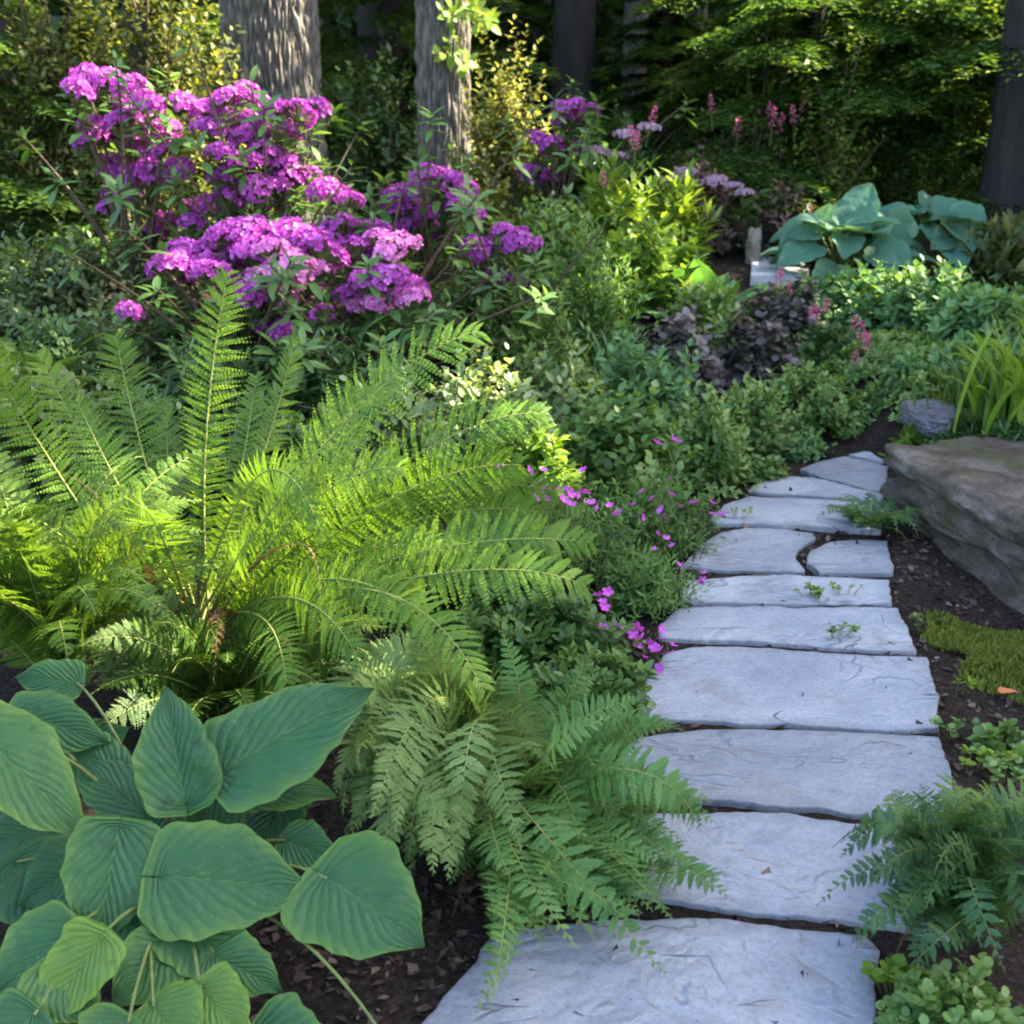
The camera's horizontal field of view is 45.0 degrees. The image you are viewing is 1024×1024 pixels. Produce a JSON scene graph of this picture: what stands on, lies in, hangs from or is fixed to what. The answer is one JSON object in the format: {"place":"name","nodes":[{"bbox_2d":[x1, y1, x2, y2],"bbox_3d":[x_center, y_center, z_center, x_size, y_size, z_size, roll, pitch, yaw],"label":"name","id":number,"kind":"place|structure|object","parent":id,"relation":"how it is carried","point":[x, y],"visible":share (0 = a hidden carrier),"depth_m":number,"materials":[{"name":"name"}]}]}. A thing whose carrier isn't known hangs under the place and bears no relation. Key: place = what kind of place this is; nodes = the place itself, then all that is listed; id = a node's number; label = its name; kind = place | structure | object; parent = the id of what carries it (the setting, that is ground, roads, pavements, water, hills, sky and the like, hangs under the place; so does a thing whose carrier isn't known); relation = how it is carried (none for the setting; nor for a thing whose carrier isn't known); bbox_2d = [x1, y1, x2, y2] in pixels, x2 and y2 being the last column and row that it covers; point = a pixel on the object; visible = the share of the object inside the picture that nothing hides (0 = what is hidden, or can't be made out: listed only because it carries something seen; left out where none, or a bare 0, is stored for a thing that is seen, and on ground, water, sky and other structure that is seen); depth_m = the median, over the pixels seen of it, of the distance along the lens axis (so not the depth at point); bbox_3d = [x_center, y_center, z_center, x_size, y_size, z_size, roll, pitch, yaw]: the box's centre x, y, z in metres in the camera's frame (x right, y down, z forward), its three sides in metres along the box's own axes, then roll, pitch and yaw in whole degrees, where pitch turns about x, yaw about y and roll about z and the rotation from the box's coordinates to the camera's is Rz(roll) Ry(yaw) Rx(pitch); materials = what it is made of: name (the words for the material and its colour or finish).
{"place":"outdoors","nodes":[
{"label":"outdoors","id":0,"kind":"place"},
{"bbox_2d":[0,134,1023,1023],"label":"ground","id":1,"kind":"structure","parent":0,"point":[878,434],"depth_m":3.02,"materials":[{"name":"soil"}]},
{"bbox_2d":[0,0,107,245],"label":"hemlock tree","id":2,"kind":"object","parent":1,"relation":"on","point":[7,171],"visible":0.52,"depth_m":6.43,"materials":[{"name":"green plant"}]},
{"bbox_2d":[0,359,133,516],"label":"leafy plant","id":3,"kind":"object","parent":1,"relation":"on","point":[26,460],"visible":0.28,"depth_m":3.85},
{"bbox_2d":[0,200,158,342],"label":"shrub","id":4,"kind":"object","parent":1,"relation":"on","point":[46,289],"visible":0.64,"depth_m":5.52,"materials":[{"name":"plant"}]},
{"bbox_2d":[0,299,166,416],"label":"shrub","id":5,"kind":"object","parent":1,"relation":"on","point":[54,341],"visible":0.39,"depth_m":4.83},
{"bbox_2d":[0,188,184,417],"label":"ground cover","id":6,"kind":"object","parent":1,"relation":"on","point":[38,238],"visible":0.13,"depth_m":6.24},
{"bbox_2d":[0,0,192,245],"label":"shrub","id":7,"kind":"object","parent":1,"relation":"on","point":[48,135],"visible":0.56,"depth_m":6.49,"materials":[{"name":"plant"}]},
{"bbox_2d":[0,447,235,668],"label":"fern","id":8,"kind":"object","parent":1,"relation":"on","point":[45,595],"visible":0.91,"depth_m":2.94,"materials":[{"name":"plant"}]},
{"bbox_2d":[9,49,247,318],"bbox_3d":[-1.678,-1.482,5.715,1.043,1.223,1.354,-17,26,-39],"label":"rhododendron","id":9,"kind":"object","parent":1,"relation":"on","point":[142,141],"visible":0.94,"depth_m":5.56,"materials":[{"name":"purple plant"}]},
{"bbox_2d":[73,260,210,407],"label":"shrub","id":10,"kind":"object","parent":1,"relation":"on","point":[151,349],"visible":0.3,"depth_m":5.01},
{"bbox_2d":[44,0,259,229],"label":"shrub","id":11,"kind":"object","parent":1,"relation":"on","point":[185,62],"visible":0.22,"depth_m":6.69,"materials":[{"name":"plant"}]},
{"bbox_2d":[79,377,232,518],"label":"leafy plant","id":12,"kind":"object","parent":1,"relation":"on","point":[158,418],"visible":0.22,"depth_m":3.87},
{"bbox_2d":[0,659,424,1023],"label":"broad leaved plant","id":13,"kind":"object","parent":1,"relation":"on","point":[131,897],"visible":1,"depth_m":2.17,"materials":[{"name":"green plant"}]},
{"bbox_2d":[33,582,396,728],"bbox_3d":[-0.702,0.363,2.858,0.900,0.363,0.606,0,20,0],"label":"fern","id":14,"kind":"object","parent":1,"relation":"on","point":[179,658],"visible":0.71,"depth_m":2.85,"materials":[{"name":"plant"}]},
{"bbox_2d":[135,313,314,441],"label":"leafy plant","id":15,"kind":"object","parent":1,"relation":"on","point":[176,391],"visible":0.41,"depth_m":4.56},
{"bbox_2d":[50,159,409,454],"bbox_3d":[-0.894,-0.847,4.891,1.366,1.009,1.327,7,21,19],"label":"rhododendron","id":16,"kind":"object","parent":1,"relation":"on","point":[244,239],"visible":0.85,"depth_m":4.83,"materials":[{"name":"purple plant"}]},
{"bbox_2d":[107,26,373,339],"bbox_3d":[-1.168,-1.436,5.533,1.293,1.364,0.885,-6,21,-17],"label":"rhododendron","id":17,"kind":"object","parent":1,"relation":"on","point":[291,178],"visible":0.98,"depth_m":5.39,"materials":[{"name":"purple plant"}]},
{"bbox_2d":[76,0,412,184],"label":"hemlock tree","id":18,"kind":"object","parent":1,"relation":"on","point":[214,18],"visible":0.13,"depth_m":9.02,"materials":[{"name":"green plant"}]},
{"bbox_2d":[176,382,370,534],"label":"leafy plant","id":19,"kind":"object","parent":1,"relation":"on","point":[295,424],"visible":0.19,"depth_m":3.88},
{"bbox_2d":[218,0,333,225],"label":"tree","id":20,"kind":"object","parent":1,"relation":"on","point":[278,41],"visible":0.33,"depth_m":7.29,"materials":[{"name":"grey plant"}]},
{"bbox_2d":[0,264,597,702],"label":"fern","id":21,"kind":"object","parent":1,"relation":"on","point":[314,574],"visible":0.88,"depth_m":2.92,"materials":[{"name":"plant"}]},
{"bbox_2d":[266,317,422,452],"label":"leafy plant","id":22,"kind":"object","parent":1,"relation":"on","point":[316,391],"visible":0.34,"depth_m":4.65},
{"bbox_2d":[321,41,417,225],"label":"shrub","id":23,"kind":"object","parent":1,"relation":"on","point":[390,152],"visible":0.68,"depth_m":8.38,"materials":[{"name":"plant"}]},
{"bbox_2d":[304,349,470,529],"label":"leafy plant","id":24,"kind":"object","parent":1,"relation":"on","point":[398,422],"visible":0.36,"depth_m":4.02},
{"bbox_2d":[247,167,556,396],"bbox_3d":[-0.496,-0.878,5.017,1.123,0.981,1.441,-4,20,-11],"label":"rhododendron","id":25,"kind":"object","parent":1,"relation":"on","point":[368,283],"visible":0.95,"depth_m":4.85,"materials":[{"name":"purple plant"}]},
{"bbox_2d":[314,106,532,320],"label":"rhododendron","id":26,"kind":"object","parent":1,"relation":"on","point":[426,223],"visible":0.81,"depth_m":5.81,"materials":[{"name":"purple plant"}]},
{"bbox_2d":[325,623,547,879],"bbox_3d":[-0.165,0.491,2.518,0.489,0.477,0.887,0,20,0],"label":"fern","id":27,"kind":"object","parent":1,"relation":"on","point":[416,742],"visible":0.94,"depth_m":2.38,"materials":[{"name":"plant"}]},
{"bbox_2d":[318,0,560,193],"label":"hemlock tree","id":28,"kind":"object","parent":1,"relation":"on","point":[395,14],"visible":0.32,"depth_m":9.71,"materials":[{"name":"green plant"}]},
{"bbox_2d":[414,0,500,232],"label":"tree","id":29,"kind":"object","parent":1,"relation":"on","point":[443,58],"visible":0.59,"depth_m":7.59,"materials":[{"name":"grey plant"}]},
{"bbox_2d":[414,596,548,683],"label":"leafy plant","id":30,"kind":"object","parent":1,"relation":"on","point":[488,629],"visible":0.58,"depth_m":3.22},
{"bbox_2d":[415,330,560,474],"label":"leafy plant","id":31,"kind":"object","parent":1,"relation":"on","point":[471,381],"visible":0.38,"depth_m":4.48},
{"bbox_2d":[0,0,1001,155],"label":"woods","id":32,"kind":"object","parent":1,"relation":"on","point":[331,30],"visible":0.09,"depth_m":14.18,"materials":[{"name":"green plant"}]},
{"bbox_2d":[444,2,558,225],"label":"shrub","id":33,"kind":"object","parent":1,"relation":"on","point":[493,160],"visible":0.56,"depth_m":7.23,"materials":[{"name":"plant"}]},
{"bbox_2d":[392,493,611,610],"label":"fern","id":34,"kind":"object","parent":1,"relation":"on","point":[489,587],"visible":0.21,"depth_m":3.57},
{"bbox_2d":[380,195,637,383],"bbox_3d":[-0.030,-0.978,5.533,1.198,0.902,0.821,0,20,0],"label":"rhododendron","id":35,"kind":"object","parent":1,"relation":"on","point":[505,233],"visible":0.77,"depth_m":5.38,"materials":[{"name":"purple plant"}]},
{"bbox_2d":[452,407,600,533],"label":"leafy plant","id":36,"kind":"object","parent":1,"relation":"on","point":[544,450],"visible":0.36,"depth_m":4.09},
{"bbox_2d":[450,251,605,391],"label":"leafy plant","id":37,"kind":"object","parent":1,"relation":"on","point":[526,330],"visible":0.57,"depth_m":5.33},
{"bbox_2d":[469,0,619,164],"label":"hemlock tree","id":38,"kind":"object","parent":1,"relation":"on","point":[532,8],"visible":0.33,"depth_m":11.12,"materials":[{"name":"green plant"}]},
{"bbox_2d":[453,577,646,675],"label":"leafy plant","id":39,"kind":"object","parent":1,"relation":"on","point":[567,623],"visible":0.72,"depth_m":3.29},
{"bbox_2d":[500,180,604,304],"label":"leafy plant","id":40,"kind":"object","parent":1,"relation":"on","point":[553,219],"visible":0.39,"depth_m":6.26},
{"bbox_2d":[485,338,627,452],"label":"shrub","id":41,"kind":"object","parent":1,"relation":"on","point":[553,389],"visible":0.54,"depth_m":4.83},
{"bbox_2d":[398,631,731,1020],"bbox_3d":[0.079,0.600,2.332,0.656,0.477,1.031,0,20,0],"label":"fern","id":42,"kind":"object","parent":1,"relation":"on","point":[566,816],"visible":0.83,"depth_m":2.36,"materials":[{"name":"plant"}]},
{"bbox_2d":[442,74,698,241],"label":"rhododendron","id":43,"kind":"object","parent":1,"relation":"on","point":[564,112],"visible":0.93,"depth_m":6.93,"materials":[{"name":"purple plant"}]},
{"bbox_2d":[548,0,595,168],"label":"tree","id":44,"kind":"object","parent":1,"relation":"on","point":[574,40],"visible":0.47,"depth_m":10.64,"materials":[{"name":"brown plant"}]},
{"bbox_2d":[492,464,661,607],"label":"geranium","id":45,"kind":"object","parent":1,"relation":"on","point":[606,557],"visible":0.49,"depth_m":3.75,"materials":[{"name":"green plant"}]},
{"bbox_2d":[507,209,658,377],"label":"leafy plant","id":46,"kind":"object","parent":1,"relation":"on","point":[594,306],"visible":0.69,"depth_m":5.56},
{"bbox_2d":[536,121,661,241],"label":"shrub","id":47,"kind":"object","parent":1,"relation":"on","point":[591,166],"visible":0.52,"depth_m":7.14,"materials":[{"name":"purple plant"}]},
{"bbox_2d":[541,639,658,723],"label":"leafy plant","id":48,"kind":"object","parent":1,"relation":"on","point":[618,673],"visible":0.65,"depth_m":3.05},
{"bbox_2d":[531,0,679,145],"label":"hemlock tree","id":49,"kind":"object","parent":1,"relation":"on","point":[603,23],"visible":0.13,"depth_m":13.11,"materials":[{"name":"green plant"}]},
{"bbox_2d":[573,106,676,270],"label":"perennial","id":50,"kind":"object","parent":1,"relation":"on","point":[601,202],"visible":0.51,"depth_m":6.69,"materials":[{"name":"green plant"}]},
{"bbox_2d":[538,98,724,215],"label":"shrub","id":51,"kind":"object","parent":1,"relation":"on","point":[648,156],"visible":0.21,"depth_m":9.06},
{"bbox_2d":[557,379,712,517],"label":"leafy plant","id":52,"kind":"object","parent":1,"relation":"on","point":[624,444],"visible":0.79,"depth_m":4.38,"materials":[{"name":"plant"}]},
{"bbox_2d":[575,319,708,447],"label":"leafy plant","id":53,"kind":"object","parent":1,"relation":"on","point":[633,374],"visible":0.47,"depth_m":5.02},
{"bbox_2d":[581,212,703,319],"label":"leafy plant","id":54,"kind":"object","parent":1,"relation":"on","point":[659,256],"visible":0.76,"depth_m":6.18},
{"bbox_2d":[583,541,712,673],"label":"geranium","id":55,"kind":"object","parent":1,"relation":"on","point":[640,583],"visible":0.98,"depth_m":3.59,"materials":[{"name":"green plant"}]},
{"bbox_2d":[422,918,879,1023],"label":"flagstone","id":56,"kind":"object","parent":1,"relation":"on","point":[723,971],"visible":0.98,"depth_m":2.17,"materials":[{"name":"stone"}]},
{"bbox_2d":[580,436,731,584],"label":"geranium","id":57,"kind":"object","parent":1,"relation":"on","point":[653,538],"visible":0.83,"depth_m":4.05,"materials":[{"name":"green plant"}]},
{"bbox_2d":[579,0,741,159],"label":"hemlock tree","id":58,"kind":"object","parent":1,"relation":"on","point":[680,27],"visible":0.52,"depth_m":10.73,"materials":[{"name":"green plant"}]},
{"bbox_2d":[626,156,725,266],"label":"perennial","id":59,"kind":"object","parent":1,"relation":"on","point":[680,209],"visible":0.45,"depth_m":6.91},
{"bbox_2d":[635,293,726,415],"bbox_3d":[0.754,-0.666,5.500,0.418,0.609,0.356,0,20,0],"label":"heuchera","id":60,"kind":"object","parent":1,"relation":"on","point":[686,318],"visible":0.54,"depth_m":5.46,"materials":[{"name":"purple plant"}]},
{"bbox_2d":[653,278,735,350],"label":"shrub","id":61,"kind":"object","parent":1,"relation":"on","point":[703,307],"visible":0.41,"depth_m":5.91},
{"bbox_2d":[651,151,754,259],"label":"shrub","id":62,"kind":"object","parent":1,"relation":"on","point":[706,179],"visible":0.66,"depth_m":7.34,"materials":[{"name":"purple plant"}]},
{"bbox_2d":[653,380,766,500],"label":"leafy plant","id":63,"kind":"object","parent":1,"relation":"on","point":[720,456],"visible":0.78,"depth_m":4.58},
{"bbox_2d":[683,528,815,575],"bbox_3d":[0.800,0.149,4.112,0.377,0.074,0.459,7,21,18],"label":"flagstone","id":64,"kind":"object","parent":1,"relation":"on","point":[770,551],"visible":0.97,"depth_m":4.05,"materials":[{"name":"stone"}]},
{"bbox_2d":[702,369,802,459],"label":"leafy plant","id":65,"kind":"object","parent":1,"relation":"on","point":[759,411],"visible":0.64,"depth_m":4.97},
{"bbox_2d":[715,0,815,224],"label":"sapling","id":66,"kind":"object","parent":1,"relation":"on","point":[770,89],"visible":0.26,"depth_m":8.40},
{"bbox_2d":[704,297,830,403],"bbox_3d":[1.173,-0.731,5.602,0.697,0.613,0.421,15,25,35],"label":"heuchera","id":67,"kind":"object","parent":1,"relation":"on","point":[752,342],"visible":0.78,"depth_m":5.63,"materials":[{"name":"purple plant"}]},
{"bbox_2d":[736,178,823,262],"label":"shrub","id":68,"kind":"object","parent":1,"relation":"on","point":[773,222],"visible":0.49,"depth_m":7.21,"materials":[{"name":"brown plant"}]},
{"bbox_2d":[678,574,891,607],"bbox_3d":[0.833,0.265,3.780,0.675,0.075,0.222,0,20,0],"label":"flagstone","id":69,"kind":"object","parent":1,"relation":"on","point":[758,590],"visible":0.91,"depth_m":3.74,"materials":[{"name":"stone"}]},
{"bbox_2d":[742,262,830,347],"bbox_3d":[1.259,-0.929,5.945,0.444,0.578,0.549,17,26,39],"label":"heuchera","id":70,"kind":"object","parent":1,"relation":"on","point":[784,309],"visible":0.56,"depth_m":5.93,"materials":[{"name":"purple plant"}]},
{"bbox_2d":[634,646,939,734],"bbox_3d":[0.711,0.478,3.207,0.786,0.076,0.431,3,20,7],"label":"flagstone","id":71,"kind":"object","parent":1,"relation":"on","point":[746,687],"visible":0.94,"depth_m":3.17,"materials":[{"name":"stone"}]},
{"bbox_2d":[626,812,948,941],"bbox_3d":[0.559,0.733,2.500,0.657,0.076,0.343,3,20,9],"label":"flagstone","id":72,"kind":"object","parent":1,"relation":"on","point":[799,855],"visible":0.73,"depth_m":2.47,"materials":[{"name":"stone"}]},
{"bbox_2d":[658,606,916,655],"bbox_3d":[0.775,0.357,3.533,0.728,0.077,0.299,0,20,0],"label":"flagstone","id":73,"kind":"object","parent":1,"relation":"on","point":[807,627],"visible":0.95,"depth_m":3.51,"materials":[{"name":"stone"}]},
{"bbox_2d":[620,729,956,820],"bbox_3d":[0.624,0.617,2.815,0.791,0.074,0.373,0,20,0],"label":"flagstone","id":74,"kind":"object","parent":1,"relation":"on","point":[858,775],"visible":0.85,"depth_m":2.82,"materials":[{"name":"stone"}]},
{"bbox_2d":[710,496,883,534],"bbox_3d":[1.024,0.028,4.431,0.624,0.076,0.315,3,20,8],"label":"flagstone","id":75,"kind":"object","parent":1,"relation":"on","point":[790,513],"visible":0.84,"depth_m":4.37,"materials":[{"name":"stone"}]},
{"bbox_2d":[750,358,863,440],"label":"leafy plant","id":76,"kind":"object","parent":1,"relation":"on","point":[824,397],"visible":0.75,"depth_m":5.23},
{"bbox_2d":[756,317,871,379],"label":"shrub","id":77,"kind":"object","parent":1,"relation":"on","point":[823,342],"visible":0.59,"depth_m":5.77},
{"bbox_2d":[626,0,1003,224],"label":"hemlock tree","id":78,"kind":"object","parent":1,"relation":"on","point":[814,47],"visible":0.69,"depth_m":7.90,"materials":[{"name":"green plant"}]},
{"bbox_2d":[748,476,884,502],"bbox_3d":[1.155,-0.065,4.703,0.502,0.073,0.235,5,21,13],"label":"flagstone","id":79,"kind":"object","parent":1,"relation":"on","point":[808,487],"visible":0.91,"depth_m":4.65,"materials":[{"name":"stone"}]},
{"bbox_2d":[792,20,889,246],"bbox_3d":[2.048,-2.271,7.666,0.654,1.460,0.426,0,20,0],"label":"sapling","id":80,"kind":"object","parent":1,"relation":"on","point":[838,159],"visible":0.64,"depth_m":7.64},
{"bbox_2d":[785,258,899,329],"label":"leafy plant","id":81,"kind":"object","parent":1,"relation":"on","point":[837,286],"visible":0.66,"depth_m":6.26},
{"bbox_2d":[800,456,888,493],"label":"flagstone","id":82,"kind":"object","parent":1,"relation":"on","point":[871,476],"visible":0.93,"depth_m":4.85,"materials":[{"name":"stone"}]},
{"bbox_2d":[758,183,939,284],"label":"hosta","id":83,"kind":"object","parent":1,"relation":"on","point":[854,210],"visible":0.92,"depth_m":6.78,"materials":[{"name":"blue plant"}]},
{"bbox_2d":[806,540,893,577],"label":"flagstone","id":84,"kind":"object","parent":1,"relation":"on","point":[863,559],"visible":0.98,"depth_m":3.98,"materials":[{"name":"stone"}]},
{"bbox_2d":[811,340,906,395],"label":"leafy plant","id":85,"kind":"object","parent":1,"relation":"on","point":[876,363],"visible":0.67,"depth_m":5.46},
{"bbox_2d":[715,0,1023,225],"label":"hemlock tree","id":86,"kind":"object","parent":1,"relation":"on","point":[820,74],"visible":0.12,"depth_m":8.08,"materials":[{"name":"green plant"}]},
{"bbox_2d":[816,492,931,539],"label":"fern","id":87,"kind":"object","parent":1,"relation":"on","point":[886,518],"visible":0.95,"depth_m":4.24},
{"bbox_2d":[839,3,985,204],"bbox_3d":[2.772,-2.764,8.208,1.169,2.072,0.694,0,20,0],"label":"sapling","id":88,"kind":"object","parent":1,"relation":"on","point":[897,134],"visible":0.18,"depth_m":8.28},
{"bbox_2d":[807,0,1023,126],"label":"hemlock tree","id":89,"kind":"object","parent":1,"relation":"on","point":[963,48],"visible":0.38,"depth_m":7.62,"materials":[{"name":"green plant"}]},
{"bbox_2d":[852,107,982,236],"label":"shrub","id":90,"kind":"object","parent":1,"relation":"on","point":[887,193],"visible":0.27,"depth_m":8.09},
{"bbox_2d":[852,190,986,272],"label":"hosta","id":91,"kind":"object","parent":1,"relation":"on","point":[953,215],"visible":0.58,"depth_m":6.93,"materials":[{"name":"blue plant"}]},
{"bbox_2d":[816,770,1023,980],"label":"fern","id":92,"kind":"object","parent":1,"relation":"on","point":[958,867],"visible":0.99,"depth_m":2.15,"materials":[{"name":"plant"}]},
{"bbox_2d":[843,254,997,332],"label":"leafy plant","id":93,"kind":"object","parent":1,"relation":"on","point":[908,307],"visible":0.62,"depth_m":6.05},
{"bbox_2d":[898,397,972,439],"bbox_3d":[1.724,-0.370,4.923,0.314,0.124,0.421,0,20,0],"label":"flat rock","id":94,"kind":"object","parent":1,"relation":"on","point":[934,418],"visible":0.56,"depth_m":4.87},
{"bbox_2d":[873,952,1023,1023],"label":"weed","id":95,"kind":"object","parent":1,"relation":"on","point":[937,996],"visible":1,"depth_m":2.01,"materials":[{"name":"plant"}]},
{"bbox_2d":[893,0,1006,237],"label":"sapling","id":96,"kind":"object","parent":1,"relation":"on","point":[981,82],"visible":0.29,"depth_m":7.87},
{"bbox_2d":[879,436,1023,614],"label":"boulder","id":97,"kind":"object","parent":1,"relation":"on","point":[965,494],"visible":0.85,"depth_m":4.10,"materials":[{"name":"stone"}]},
{"bbox_2d":[903,328,1022,414],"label":"daylily","id":98,"kind":"object","parent":1,"relation":"on","point":[959,372],"visible":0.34,"depth_m":4.87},
{"bbox_2d":[917,281,1023,347],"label":"leafy plant","id":99,"kind":"object","parent":1,"relation":"on","point":[968,310],"visible":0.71,"depth_m":5.72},
{"bbox_2d":[920,607,1023,704],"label":"moss","id":100,"kind":"object","parent":1,"relation":"on","point":[992,648],"visible":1,"depth_m":3.40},
{"bbox_2d":[942,301,1023,436],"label":"daylily","id":101,"kind":"object","parent":1,"relation":"on","point":[1005,395],"visible":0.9,"depth_m":4.61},
{"bbox_2d":[944,209,1023,293],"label":"leafy plant","id":102,"kind":"object","parent":1,"relation":"on","point":[1000,249],"visible":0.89,"depth_m":6.74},
{"bbox_2d":[966,718,1023,770],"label":"weed","id":103,"kind":"object","parent":1,"relation":"on","point":[1012,740],"visible":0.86,"depth_m":2.90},
{"bbox_2d":[975,0,1023,224],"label":"tree","id":104,"kind":"object","parent":1,"relation":"on","point":[1002,181],"visible":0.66,"depth_m":7.46,"materials":[{"name":"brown plant"}]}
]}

